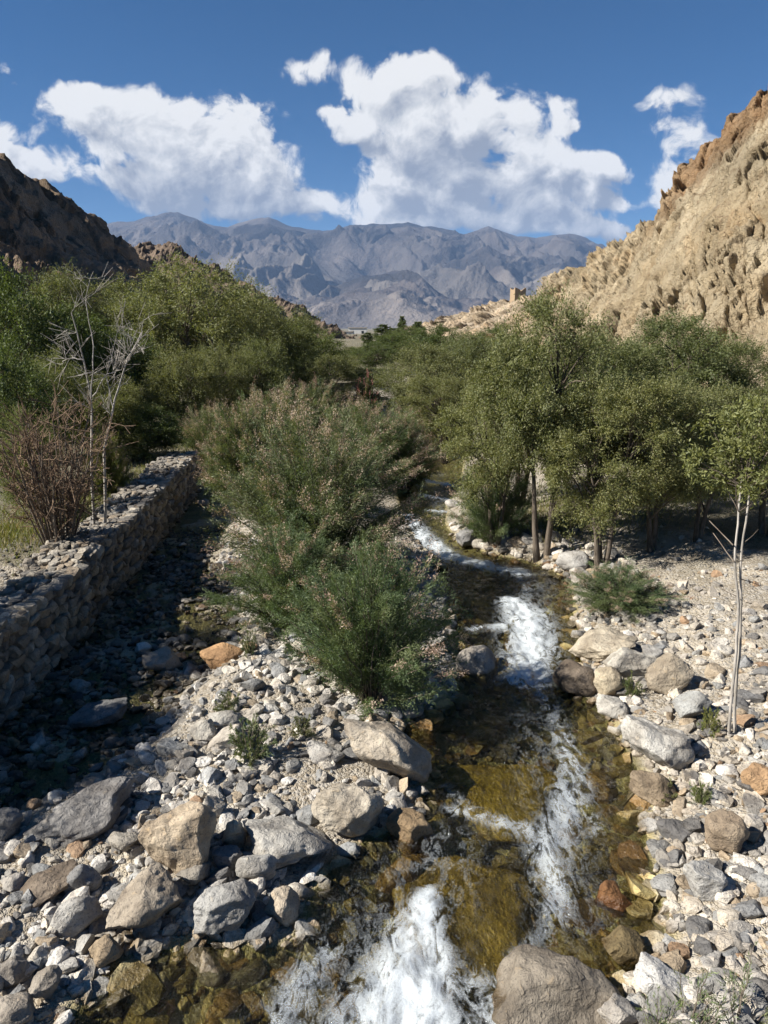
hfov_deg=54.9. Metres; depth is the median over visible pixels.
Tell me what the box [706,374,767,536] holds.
willow tree
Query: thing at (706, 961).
cobble
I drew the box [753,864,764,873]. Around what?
cobble
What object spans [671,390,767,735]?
young tree
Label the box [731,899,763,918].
cobble
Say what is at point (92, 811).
boulder
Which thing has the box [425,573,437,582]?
cobble
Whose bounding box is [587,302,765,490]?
willow tree
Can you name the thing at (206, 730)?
river stone
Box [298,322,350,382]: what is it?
bushy tree
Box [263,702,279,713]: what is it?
cobble
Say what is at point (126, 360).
bare tree
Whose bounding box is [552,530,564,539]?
cobble
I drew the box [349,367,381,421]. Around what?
flowering shrub
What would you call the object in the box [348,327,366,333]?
house
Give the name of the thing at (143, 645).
cobble
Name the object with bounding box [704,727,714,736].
cobble
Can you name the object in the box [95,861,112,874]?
cobble
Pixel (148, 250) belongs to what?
rocky spur
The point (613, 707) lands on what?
river stone
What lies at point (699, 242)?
rocky hillside
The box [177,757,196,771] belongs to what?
cobble
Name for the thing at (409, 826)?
boulder
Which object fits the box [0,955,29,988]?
river stone
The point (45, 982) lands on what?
river stone
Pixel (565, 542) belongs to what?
cobble
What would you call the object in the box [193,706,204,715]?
cobble
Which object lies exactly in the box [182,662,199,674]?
cobble
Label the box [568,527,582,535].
cobble
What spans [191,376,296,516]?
feathery shrub
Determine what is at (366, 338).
poplar tree
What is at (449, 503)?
cobble
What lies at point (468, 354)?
valley tree
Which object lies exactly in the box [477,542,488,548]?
cobble
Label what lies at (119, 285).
bushy tree
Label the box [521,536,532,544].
cobble
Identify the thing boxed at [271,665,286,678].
cobble
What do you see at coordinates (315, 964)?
cobble
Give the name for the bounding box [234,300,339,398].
bushy tree
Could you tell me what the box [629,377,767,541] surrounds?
willow tree
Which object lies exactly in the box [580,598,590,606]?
cobble
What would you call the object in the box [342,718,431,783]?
boulder
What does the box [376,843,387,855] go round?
cobble
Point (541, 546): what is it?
cobble
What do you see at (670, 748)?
boulder
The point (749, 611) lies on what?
cobble
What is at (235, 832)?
river stone
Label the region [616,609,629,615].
cobble
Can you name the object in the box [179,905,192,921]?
cobble
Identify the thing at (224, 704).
weed
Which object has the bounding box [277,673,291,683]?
cobble
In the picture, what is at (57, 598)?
dry stone wall
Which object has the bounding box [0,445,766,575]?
grass
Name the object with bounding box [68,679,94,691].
cobble
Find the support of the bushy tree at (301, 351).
on the ground at (690, 563)
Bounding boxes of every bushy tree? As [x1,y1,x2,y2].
[0,255,94,420]
[0,328,80,493]
[0,339,107,461]
[0,402,62,516]
[7,253,124,374]
[8,294,130,434]
[65,272,161,389]
[68,320,180,423]
[69,370,156,461]
[92,260,225,409]
[98,402,189,461]
[107,247,287,416]
[133,335,230,433]
[183,269,303,404]
[183,336,261,422]
[222,325,300,415]
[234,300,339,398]
[257,333,335,395]
[294,352,363,410]
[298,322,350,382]
[336,366,394,383]
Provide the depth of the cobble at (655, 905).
6.06 m
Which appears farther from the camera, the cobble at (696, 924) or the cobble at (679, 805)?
the cobble at (679, 805)
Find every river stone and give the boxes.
[0,807,23,841]
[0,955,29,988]
[28,965,62,999]
[64,864,101,893]
[88,934,123,967]
[108,831,138,850]
[175,861,210,885]
[187,719,217,740]
[203,795,224,816]
[208,710,243,725]
[211,844,242,870]
[221,819,246,847]
[264,885,299,927]
[455,527,479,547]
[476,621,500,638]
[556,550,588,571]
[569,567,591,582]
[593,666,625,695]
[596,694,628,719]
[740,762,767,795]
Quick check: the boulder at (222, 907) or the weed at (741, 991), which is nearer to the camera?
the weed at (741, 991)
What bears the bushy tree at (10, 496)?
on the ground at (690, 563)
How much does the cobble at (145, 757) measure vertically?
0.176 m
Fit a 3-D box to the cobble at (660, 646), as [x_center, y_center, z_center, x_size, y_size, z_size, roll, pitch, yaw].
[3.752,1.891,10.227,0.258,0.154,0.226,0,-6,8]
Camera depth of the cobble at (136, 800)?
7.05 m
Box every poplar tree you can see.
[360,332,373,343]
[371,324,390,340]
[396,315,406,331]
[409,321,426,338]
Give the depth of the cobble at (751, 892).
5.83 m
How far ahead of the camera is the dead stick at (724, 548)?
7.65 m
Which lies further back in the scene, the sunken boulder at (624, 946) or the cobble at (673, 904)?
the cobble at (673, 904)
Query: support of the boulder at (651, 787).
on the ground at (690, 563)
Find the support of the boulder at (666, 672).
on the ground at (690, 563)
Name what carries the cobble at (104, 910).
on the ground at (690, 563)
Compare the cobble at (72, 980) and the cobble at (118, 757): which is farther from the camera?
the cobble at (118, 757)
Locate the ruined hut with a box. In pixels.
[510,288,525,302]
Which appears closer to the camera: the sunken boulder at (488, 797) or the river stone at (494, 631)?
the sunken boulder at (488, 797)
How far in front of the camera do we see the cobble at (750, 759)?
7.50 m
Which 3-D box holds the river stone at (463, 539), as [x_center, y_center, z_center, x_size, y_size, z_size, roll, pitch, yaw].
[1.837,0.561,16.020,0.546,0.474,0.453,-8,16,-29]
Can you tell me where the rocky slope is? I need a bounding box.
[0,153,189,363]
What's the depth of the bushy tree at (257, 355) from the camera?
28.98 m
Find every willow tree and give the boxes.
[393,369,496,463]
[428,347,563,545]
[446,350,594,498]
[465,271,631,562]
[520,361,704,566]
[535,322,682,502]
[577,367,737,552]
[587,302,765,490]
[587,359,699,462]
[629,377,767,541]
[657,326,767,436]
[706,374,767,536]
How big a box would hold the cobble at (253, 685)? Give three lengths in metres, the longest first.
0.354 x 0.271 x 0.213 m
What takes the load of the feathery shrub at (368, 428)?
on the ground at (690, 563)
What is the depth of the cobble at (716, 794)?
7.03 m
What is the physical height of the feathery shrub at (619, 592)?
0.924 m
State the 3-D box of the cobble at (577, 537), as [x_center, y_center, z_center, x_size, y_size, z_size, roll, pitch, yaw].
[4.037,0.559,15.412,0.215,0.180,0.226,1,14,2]
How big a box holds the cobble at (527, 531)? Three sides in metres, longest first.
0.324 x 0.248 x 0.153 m
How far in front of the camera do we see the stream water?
6.67 m
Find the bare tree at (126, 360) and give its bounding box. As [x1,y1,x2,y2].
[36,263,166,524]
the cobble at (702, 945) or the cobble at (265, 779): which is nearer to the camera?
the cobble at (702, 945)
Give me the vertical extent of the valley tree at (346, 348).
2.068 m
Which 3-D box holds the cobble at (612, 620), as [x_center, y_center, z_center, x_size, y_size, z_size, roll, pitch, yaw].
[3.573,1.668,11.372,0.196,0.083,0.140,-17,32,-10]
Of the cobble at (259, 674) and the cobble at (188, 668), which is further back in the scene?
the cobble at (188, 668)
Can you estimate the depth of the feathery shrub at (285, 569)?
10.71 m
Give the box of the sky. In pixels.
[0,0,767,245]
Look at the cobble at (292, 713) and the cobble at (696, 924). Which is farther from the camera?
the cobble at (292, 713)
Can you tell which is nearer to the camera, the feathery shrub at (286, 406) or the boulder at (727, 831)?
the boulder at (727, 831)
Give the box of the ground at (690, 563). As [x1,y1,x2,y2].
[0,329,767,1023]
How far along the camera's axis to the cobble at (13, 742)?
8.37 m
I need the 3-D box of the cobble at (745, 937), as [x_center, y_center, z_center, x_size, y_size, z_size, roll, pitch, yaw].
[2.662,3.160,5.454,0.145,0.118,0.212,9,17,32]
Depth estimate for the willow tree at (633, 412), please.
12.89 m
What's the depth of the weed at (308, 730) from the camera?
8.24 m
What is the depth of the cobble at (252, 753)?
7.78 m
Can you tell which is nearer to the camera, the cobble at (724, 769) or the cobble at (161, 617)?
the cobble at (724, 769)
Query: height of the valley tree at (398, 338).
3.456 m
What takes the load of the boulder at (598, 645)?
on the ground at (690, 563)
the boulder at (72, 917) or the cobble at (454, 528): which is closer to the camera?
the boulder at (72, 917)
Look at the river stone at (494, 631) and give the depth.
11.97 m
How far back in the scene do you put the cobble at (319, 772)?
7.53 m
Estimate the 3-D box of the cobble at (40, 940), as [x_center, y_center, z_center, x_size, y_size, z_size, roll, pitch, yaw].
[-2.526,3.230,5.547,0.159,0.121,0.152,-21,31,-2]
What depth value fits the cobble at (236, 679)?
9.29 m
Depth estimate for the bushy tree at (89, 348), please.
24.87 m
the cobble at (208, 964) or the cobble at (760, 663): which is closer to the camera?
the cobble at (208, 964)
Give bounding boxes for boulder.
[0,991,35,1023]
[20,859,77,908]
[23,776,134,847]
[50,895,102,937]
[67,697,127,729]
[105,862,184,928]
[138,801,216,873]
[142,646,182,670]
[193,878,258,934]
[200,642,243,668]
[235,854,275,880]
[245,816,332,868]
[258,1020,289,1023]
[307,740,344,764]
[311,782,384,836]
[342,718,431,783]
[386,808,433,853]
[392,856,547,987]
[440,764,571,844]
[454,645,497,688]
[487,943,622,1023]
[552,659,595,695]
[568,627,637,661]
[594,880,631,916]
[597,993,637,1023]
[599,924,644,970]
[603,647,656,677]
[620,715,694,769]
[629,770,676,807]
[633,952,688,1001]
[645,652,694,694]
[672,691,712,717]
[682,860,727,901]
[704,809,749,854]
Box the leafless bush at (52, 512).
[0,379,138,544]
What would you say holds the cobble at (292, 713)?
on the ground at (690, 563)
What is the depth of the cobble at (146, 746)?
7.96 m
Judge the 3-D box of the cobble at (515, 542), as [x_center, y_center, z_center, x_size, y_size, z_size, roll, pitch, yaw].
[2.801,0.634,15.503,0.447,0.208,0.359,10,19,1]
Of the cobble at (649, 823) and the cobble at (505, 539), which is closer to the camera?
the cobble at (649, 823)
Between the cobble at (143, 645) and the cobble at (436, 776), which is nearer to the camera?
the cobble at (436, 776)
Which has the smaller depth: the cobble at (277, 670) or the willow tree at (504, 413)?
the cobble at (277, 670)
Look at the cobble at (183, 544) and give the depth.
15.96 m
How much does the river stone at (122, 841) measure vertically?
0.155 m
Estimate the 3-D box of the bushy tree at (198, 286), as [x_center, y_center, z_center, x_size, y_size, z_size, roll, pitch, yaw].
[-7.964,-7.647,32.126,7.786,7.188,7.026,-3,14,-13]
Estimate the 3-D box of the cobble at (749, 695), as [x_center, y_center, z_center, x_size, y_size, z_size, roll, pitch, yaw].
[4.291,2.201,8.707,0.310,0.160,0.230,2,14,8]
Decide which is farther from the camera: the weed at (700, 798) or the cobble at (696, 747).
the cobble at (696, 747)
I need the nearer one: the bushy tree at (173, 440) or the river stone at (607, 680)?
the river stone at (607, 680)
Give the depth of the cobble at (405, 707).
9.05 m
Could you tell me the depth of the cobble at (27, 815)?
6.79 m
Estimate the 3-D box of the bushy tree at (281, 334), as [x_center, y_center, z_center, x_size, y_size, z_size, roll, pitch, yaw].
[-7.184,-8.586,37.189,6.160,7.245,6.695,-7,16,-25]
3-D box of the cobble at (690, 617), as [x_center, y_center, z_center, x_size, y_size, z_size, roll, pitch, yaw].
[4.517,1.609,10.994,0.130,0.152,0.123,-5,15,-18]
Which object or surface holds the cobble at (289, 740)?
on the ground at (690, 563)
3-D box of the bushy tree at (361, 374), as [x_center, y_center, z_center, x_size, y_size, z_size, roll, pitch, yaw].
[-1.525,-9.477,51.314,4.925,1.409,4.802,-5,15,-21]
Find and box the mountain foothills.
[278,270,498,328]
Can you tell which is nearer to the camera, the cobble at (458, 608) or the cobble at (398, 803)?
the cobble at (398, 803)
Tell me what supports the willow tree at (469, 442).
on the ground at (690, 563)
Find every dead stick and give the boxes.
[709,520,732,545]
[713,533,733,560]
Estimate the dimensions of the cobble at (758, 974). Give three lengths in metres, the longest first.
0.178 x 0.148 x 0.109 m
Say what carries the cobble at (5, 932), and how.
on the ground at (690, 563)
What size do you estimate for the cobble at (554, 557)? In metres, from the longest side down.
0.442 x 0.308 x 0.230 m
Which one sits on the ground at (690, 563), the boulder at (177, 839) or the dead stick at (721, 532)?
the boulder at (177, 839)
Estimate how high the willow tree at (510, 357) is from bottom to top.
5.650 m
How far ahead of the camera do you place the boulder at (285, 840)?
6.38 m
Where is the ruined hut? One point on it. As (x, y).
(516, 291)
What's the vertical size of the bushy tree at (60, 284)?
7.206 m
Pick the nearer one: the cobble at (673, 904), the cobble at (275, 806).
the cobble at (673, 904)
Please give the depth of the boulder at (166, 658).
10.14 m
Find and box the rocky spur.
[132,241,362,341]
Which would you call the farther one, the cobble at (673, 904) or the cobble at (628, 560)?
the cobble at (628, 560)
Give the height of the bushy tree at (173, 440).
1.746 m
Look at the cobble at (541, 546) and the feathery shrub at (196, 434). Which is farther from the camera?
the feathery shrub at (196, 434)
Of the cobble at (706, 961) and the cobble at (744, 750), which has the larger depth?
the cobble at (744, 750)
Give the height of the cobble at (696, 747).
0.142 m
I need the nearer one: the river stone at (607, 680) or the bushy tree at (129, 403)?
the river stone at (607, 680)
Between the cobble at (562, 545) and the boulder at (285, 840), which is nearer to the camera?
the boulder at (285, 840)
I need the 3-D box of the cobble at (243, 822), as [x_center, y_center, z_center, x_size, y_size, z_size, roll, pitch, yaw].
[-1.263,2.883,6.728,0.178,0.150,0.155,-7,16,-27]
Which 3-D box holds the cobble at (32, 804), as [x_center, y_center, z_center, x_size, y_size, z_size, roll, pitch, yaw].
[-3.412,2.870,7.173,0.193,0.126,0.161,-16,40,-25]
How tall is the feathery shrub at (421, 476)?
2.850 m
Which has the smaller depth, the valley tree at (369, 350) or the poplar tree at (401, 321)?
the valley tree at (369, 350)
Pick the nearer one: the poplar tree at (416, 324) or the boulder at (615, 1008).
the boulder at (615, 1008)
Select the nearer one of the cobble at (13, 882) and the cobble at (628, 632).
the cobble at (13, 882)
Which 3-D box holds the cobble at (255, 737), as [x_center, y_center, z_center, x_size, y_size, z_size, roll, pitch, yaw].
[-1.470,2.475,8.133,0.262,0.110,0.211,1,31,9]
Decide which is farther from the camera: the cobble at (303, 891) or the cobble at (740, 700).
the cobble at (740, 700)
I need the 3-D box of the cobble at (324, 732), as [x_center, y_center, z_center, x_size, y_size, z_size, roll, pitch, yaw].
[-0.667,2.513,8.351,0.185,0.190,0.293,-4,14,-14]
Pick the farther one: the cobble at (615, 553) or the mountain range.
the mountain range
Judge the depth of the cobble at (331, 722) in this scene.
8.53 m
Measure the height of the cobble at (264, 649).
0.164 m
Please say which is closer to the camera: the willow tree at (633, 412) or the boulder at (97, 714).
the boulder at (97, 714)
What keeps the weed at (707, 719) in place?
on the ground at (690, 563)
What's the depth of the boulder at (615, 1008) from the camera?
4.92 m
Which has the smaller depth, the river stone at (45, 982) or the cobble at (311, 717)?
the river stone at (45, 982)
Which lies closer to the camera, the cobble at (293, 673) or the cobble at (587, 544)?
the cobble at (293, 673)
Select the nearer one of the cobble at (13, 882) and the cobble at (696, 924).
the cobble at (696, 924)
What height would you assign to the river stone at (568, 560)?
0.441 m
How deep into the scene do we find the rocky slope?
87.25 m
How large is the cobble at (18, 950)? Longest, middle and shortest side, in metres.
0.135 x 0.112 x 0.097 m
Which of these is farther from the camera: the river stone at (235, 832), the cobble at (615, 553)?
the cobble at (615, 553)
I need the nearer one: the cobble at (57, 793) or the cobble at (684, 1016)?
the cobble at (684, 1016)
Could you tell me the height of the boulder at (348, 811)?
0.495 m
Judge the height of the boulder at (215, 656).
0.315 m
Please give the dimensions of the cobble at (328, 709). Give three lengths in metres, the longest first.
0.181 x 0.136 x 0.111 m
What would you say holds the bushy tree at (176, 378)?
on the ground at (690, 563)
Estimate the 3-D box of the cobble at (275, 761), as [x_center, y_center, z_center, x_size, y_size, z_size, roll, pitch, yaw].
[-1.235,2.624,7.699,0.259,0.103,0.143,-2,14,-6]
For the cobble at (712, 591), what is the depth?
11.76 m
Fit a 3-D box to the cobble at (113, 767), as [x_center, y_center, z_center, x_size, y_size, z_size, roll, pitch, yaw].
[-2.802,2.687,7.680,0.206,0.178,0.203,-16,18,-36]
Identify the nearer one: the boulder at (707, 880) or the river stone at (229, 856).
the boulder at (707, 880)
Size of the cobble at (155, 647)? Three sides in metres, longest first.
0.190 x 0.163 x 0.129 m
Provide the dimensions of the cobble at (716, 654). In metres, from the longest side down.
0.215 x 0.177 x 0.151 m
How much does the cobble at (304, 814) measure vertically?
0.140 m
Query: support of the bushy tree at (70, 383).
on the ground at (690, 563)
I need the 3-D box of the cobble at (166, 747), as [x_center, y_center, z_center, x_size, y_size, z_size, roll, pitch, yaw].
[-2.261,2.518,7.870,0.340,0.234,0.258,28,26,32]
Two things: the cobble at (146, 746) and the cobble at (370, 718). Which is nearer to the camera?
the cobble at (146, 746)
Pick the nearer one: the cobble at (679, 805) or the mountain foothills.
the cobble at (679, 805)
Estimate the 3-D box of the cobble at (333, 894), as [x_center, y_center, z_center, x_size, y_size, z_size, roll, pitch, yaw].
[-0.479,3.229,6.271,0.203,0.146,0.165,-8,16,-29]
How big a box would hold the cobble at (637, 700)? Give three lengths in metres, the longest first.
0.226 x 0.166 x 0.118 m
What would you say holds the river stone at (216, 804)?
on the ground at (690, 563)
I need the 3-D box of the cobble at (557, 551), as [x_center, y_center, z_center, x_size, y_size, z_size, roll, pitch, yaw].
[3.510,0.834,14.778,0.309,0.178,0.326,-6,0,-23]
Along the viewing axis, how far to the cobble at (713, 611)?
11.10 m
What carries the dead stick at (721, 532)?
attached to the young tree at (751, 477)
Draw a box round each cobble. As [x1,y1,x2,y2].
[0,922,11,942]
[2,872,24,891]
[6,737,19,748]
[8,946,23,958]
[18,850,34,867]
[20,810,31,826]
[21,798,41,810]
[30,742,41,752]
[35,935,56,951]
[47,790,67,803]
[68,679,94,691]
[68,972,82,987]
[74,786,85,793]
[90,976,109,1005]
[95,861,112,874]
[102,908,109,912]
[105,761,123,776]
[106,754,126,764]
[106,882,128,901]
[106,1010,123,1019]
[108,659,121,666]
[132,798,147,804]
[134,750,156,763]
[136,642,151,650]
[138,742,152,750]
[151,645,159,651]
[155,793,171,803]
[157,738,182,756]
[157,970,174,999]
[158,612,165,620]
[161,782,168,787]
[168,801,187,809]
[177,542,186,547]
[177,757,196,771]
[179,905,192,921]
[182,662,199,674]
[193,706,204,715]
[196,949,225,986]
[197,498,208,506]
[207,724,245,748]
[211,699,220,706]
[218,812,234,831]
[231,674,241,682]
[237,699,247,707]
[239,679,265,691]
[241,819,248,834]
[242,747,264,759]
[244,703,264,716]
[245,730,260,744]
[255,670,266,677]
[255,758,277,765]
[258,643,270,655]
[258,975,273,991]
[261,774,275,783]
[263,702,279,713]
[266,792,277,799]
[266,797,284,815]
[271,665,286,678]
[272,645,286,653]
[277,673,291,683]
[284,737,295,746]
[285,710,300,716]
[287,669,299,678]
[288,882,314,898]
[296,804,318,824]
[302,941,324,970]
[303,714,313,720]
[306,917,321,940]
[316,724,332,740]
[316,769,326,780]
[317,885,340,899]
[318,684,323,692]
[319,693,332,703]
[322,716,336,726]
[326,707,337,713]
[355,705,368,715]
[358,851,375,870]
[364,713,376,721]
[372,709,387,720]
[376,694,388,703]
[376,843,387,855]
[389,798,407,808]
[397,697,415,708]
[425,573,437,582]
[429,638,444,651]
[429,769,440,779]
[437,672,453,682]
[444,629,456,635]
[445,499,459,507]
[449,605,461,613]
[450,525,464,531]
[471,538,483,548]
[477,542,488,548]
[500,534,512,544]
[504,527,518,536]
[507,537,525,547]
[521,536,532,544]
[523,529,531,534]
[539,543,543,550]
[550,549,563,555]
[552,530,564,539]
[552,553,559,561]
[555,542,565,547]
[561,538,570,547]
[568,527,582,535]
[570,630,584,639]
[573,535,582,540]
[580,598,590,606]
[585,541,593,549]
[603,547,619,558]
[603,751,616,760]
[611,616,621,622]
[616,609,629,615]
[619,696,631,703]
[621,559,635,565]
[623,630,634,635]
[631,695,643,705]
[632,991,646,1008]
[637,817,657,832]
[641,644,662,657]
[651,901,660,912]
[653,643,665,651]
[656,629,666,634]
[656,818,692,842]
[659,849,685,867]
[662,900,680,911]
[670,1013,697,1023]
[672,797,686,816]
[685,915,710,944]
[686,615,692,620]
[692,741,706,751]
[693,935,712,955]
[700,950,720,966]
[704,662,725,678]
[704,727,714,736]
[707,586,719,596]
[708,609,719,614]
[709,650,724,659]
[709,786,737,807]
[710,988,748,1023]
[712,673,725,684]
[715,764,738,778]
[716,644,733,656]
[716,749,726,757]
[716,946,739,958]
[723,973,740,982]
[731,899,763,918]
[733,697,748,707]
[736,608,756,615]
[736,714,754,719]
[737,689,764,702]
[738,742,751,755]
[739,654,753,667]
[740,928,752,944]
[746,882,759,897]
[747,756,757,762]
[749,969,767,979]
[750,666,767,675]
[753,661,767,666]
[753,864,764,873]
[755,737,767,749]
[762,836,767,854]
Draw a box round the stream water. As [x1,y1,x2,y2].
[0,414,662,1023]
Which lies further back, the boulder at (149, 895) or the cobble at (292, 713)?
the cobble at (292, 713)
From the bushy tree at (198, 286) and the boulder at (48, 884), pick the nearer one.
the boulder at (48, 884)
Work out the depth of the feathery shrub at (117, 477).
16.71 m
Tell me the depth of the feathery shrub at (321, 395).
28.62 m
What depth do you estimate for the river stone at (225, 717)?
8.22 m
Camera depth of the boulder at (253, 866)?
6.16 m
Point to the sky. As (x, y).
(529, 118)
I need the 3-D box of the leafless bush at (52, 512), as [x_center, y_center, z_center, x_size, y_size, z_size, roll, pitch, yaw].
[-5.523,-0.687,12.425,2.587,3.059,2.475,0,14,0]
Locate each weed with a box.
[213,691,245,711]
[226,711,276,769]
[238,623,257,657]
[288,713,315,737]
[621,670,645,696]
[635,985,683,1023]
[656,776,677,803]
[673,963,739,1023]
[689,773,712,804]
[696,707,723,737]
[704,940,767,1023]
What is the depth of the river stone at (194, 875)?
6.11 m
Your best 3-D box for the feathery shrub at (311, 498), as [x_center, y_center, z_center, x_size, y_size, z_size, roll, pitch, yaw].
[-1.135,-0.418,12.919,4.385,3.672,4.415,6,15,21]
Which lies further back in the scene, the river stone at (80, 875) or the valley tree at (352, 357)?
the valley tree at (352, 357)
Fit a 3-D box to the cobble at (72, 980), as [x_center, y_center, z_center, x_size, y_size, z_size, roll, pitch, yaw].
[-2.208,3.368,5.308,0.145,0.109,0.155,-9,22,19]
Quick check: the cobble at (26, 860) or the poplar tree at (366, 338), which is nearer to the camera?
the cobble at (26, 860)
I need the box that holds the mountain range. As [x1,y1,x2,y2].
[107,212,604,300]
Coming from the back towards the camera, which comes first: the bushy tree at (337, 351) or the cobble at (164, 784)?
the bushy tree at (337, 351)
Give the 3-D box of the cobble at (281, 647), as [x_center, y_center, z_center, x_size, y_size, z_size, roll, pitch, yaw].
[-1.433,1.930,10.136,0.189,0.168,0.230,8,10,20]
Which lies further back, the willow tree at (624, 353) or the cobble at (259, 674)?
the willow tree at (624, 353)
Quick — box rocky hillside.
[405,89,767,391]
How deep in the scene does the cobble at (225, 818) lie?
6.77 m
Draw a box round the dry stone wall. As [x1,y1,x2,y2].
[0,451,202,725]
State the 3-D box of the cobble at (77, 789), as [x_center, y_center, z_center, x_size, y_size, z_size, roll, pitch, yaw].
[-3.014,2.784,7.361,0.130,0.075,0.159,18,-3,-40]
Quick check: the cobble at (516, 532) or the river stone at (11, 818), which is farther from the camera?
the cobble at (516, 532)
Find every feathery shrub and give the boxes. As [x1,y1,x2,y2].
[77,424,137,495]
[170,398,241,467]
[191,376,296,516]
[193,381,445,576]
[196,503,375,643]
[220,376,338,468]
[273,524,478,727]
[288,371,351,430]
[310,391,453,488]
[375,400,444,491]
[443,435,543,544]
[562,556,695,623]
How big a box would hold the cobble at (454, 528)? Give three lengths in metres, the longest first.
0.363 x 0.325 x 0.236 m
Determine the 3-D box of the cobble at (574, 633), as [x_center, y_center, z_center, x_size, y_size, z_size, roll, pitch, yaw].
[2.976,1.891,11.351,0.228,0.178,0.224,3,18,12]
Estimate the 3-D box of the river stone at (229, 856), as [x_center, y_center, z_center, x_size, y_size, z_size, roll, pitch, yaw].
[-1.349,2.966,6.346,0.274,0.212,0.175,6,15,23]
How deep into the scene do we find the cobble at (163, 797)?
7.12 m
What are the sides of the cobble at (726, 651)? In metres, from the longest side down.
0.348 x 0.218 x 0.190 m
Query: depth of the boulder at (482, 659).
10.10 m
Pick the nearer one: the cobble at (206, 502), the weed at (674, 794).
the weed at (674, 794)
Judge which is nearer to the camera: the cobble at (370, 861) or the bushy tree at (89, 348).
the cobble at (370, 861)
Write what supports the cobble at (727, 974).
on the ground at (690, 563)
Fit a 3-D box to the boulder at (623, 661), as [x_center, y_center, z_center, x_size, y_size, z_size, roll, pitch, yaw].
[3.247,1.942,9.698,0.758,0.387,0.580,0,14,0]
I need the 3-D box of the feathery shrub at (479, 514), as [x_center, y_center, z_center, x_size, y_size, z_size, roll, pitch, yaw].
[2.284,-0.381,15.617,2.167,2.400,2.286,4,14,14]
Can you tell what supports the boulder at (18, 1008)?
on the ground at (690, 563)
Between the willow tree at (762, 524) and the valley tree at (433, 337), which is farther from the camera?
the valley tree at (433, 337)
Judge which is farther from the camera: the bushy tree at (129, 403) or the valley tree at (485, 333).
the valley tree at (485, 333)
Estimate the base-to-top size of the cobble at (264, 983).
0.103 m
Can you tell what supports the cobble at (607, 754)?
on the ground at (690, 563)
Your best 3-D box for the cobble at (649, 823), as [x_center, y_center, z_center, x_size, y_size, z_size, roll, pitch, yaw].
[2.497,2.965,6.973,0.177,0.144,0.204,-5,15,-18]
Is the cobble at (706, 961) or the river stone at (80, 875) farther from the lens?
the river stone at (80, 875)
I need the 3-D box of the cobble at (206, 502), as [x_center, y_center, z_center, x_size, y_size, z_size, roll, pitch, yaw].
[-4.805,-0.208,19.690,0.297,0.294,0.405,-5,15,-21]
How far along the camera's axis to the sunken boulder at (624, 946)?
5.52 m
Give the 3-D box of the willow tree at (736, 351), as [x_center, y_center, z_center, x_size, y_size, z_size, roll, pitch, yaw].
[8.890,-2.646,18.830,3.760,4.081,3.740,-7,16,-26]
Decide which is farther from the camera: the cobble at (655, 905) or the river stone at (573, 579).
the river stone at (573, 579)
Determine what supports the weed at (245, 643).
on the ground at (690, 563)
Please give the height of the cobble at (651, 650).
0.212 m
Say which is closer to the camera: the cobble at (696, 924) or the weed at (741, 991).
the weed at (741, 991)
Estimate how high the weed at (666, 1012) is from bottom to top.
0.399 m
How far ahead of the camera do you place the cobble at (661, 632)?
10.69 m
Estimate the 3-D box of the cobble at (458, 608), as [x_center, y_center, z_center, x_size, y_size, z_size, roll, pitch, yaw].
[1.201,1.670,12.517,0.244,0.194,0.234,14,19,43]
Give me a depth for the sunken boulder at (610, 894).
6.07 m
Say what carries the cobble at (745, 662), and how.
on the ground at (690, 563)
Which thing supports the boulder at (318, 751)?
on the ground at (690, 563)
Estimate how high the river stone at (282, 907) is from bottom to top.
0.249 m
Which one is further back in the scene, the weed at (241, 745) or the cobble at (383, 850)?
the weed at (241, 745)
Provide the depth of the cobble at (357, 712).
8.76 m
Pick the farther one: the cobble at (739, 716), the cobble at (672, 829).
the cobble at (739, 716)
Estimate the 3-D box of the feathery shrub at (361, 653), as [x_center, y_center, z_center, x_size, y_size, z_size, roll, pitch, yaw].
[-0.060,1.274,8.995,2.590,2.480,2.733,13,19,42]
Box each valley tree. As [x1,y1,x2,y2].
[324,353,363,375]
[340,346,372,360]
[346,341,401,369]
[353,336,480,424]
[368,330,428,359]
[385,325,428,348]
[403,322,483,370]
[427,325,522,390]
[455,322,533,369]
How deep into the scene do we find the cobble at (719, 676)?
9.12 m
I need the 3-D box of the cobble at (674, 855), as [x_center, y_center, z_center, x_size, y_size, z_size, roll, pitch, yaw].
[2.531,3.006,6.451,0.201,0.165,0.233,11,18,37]

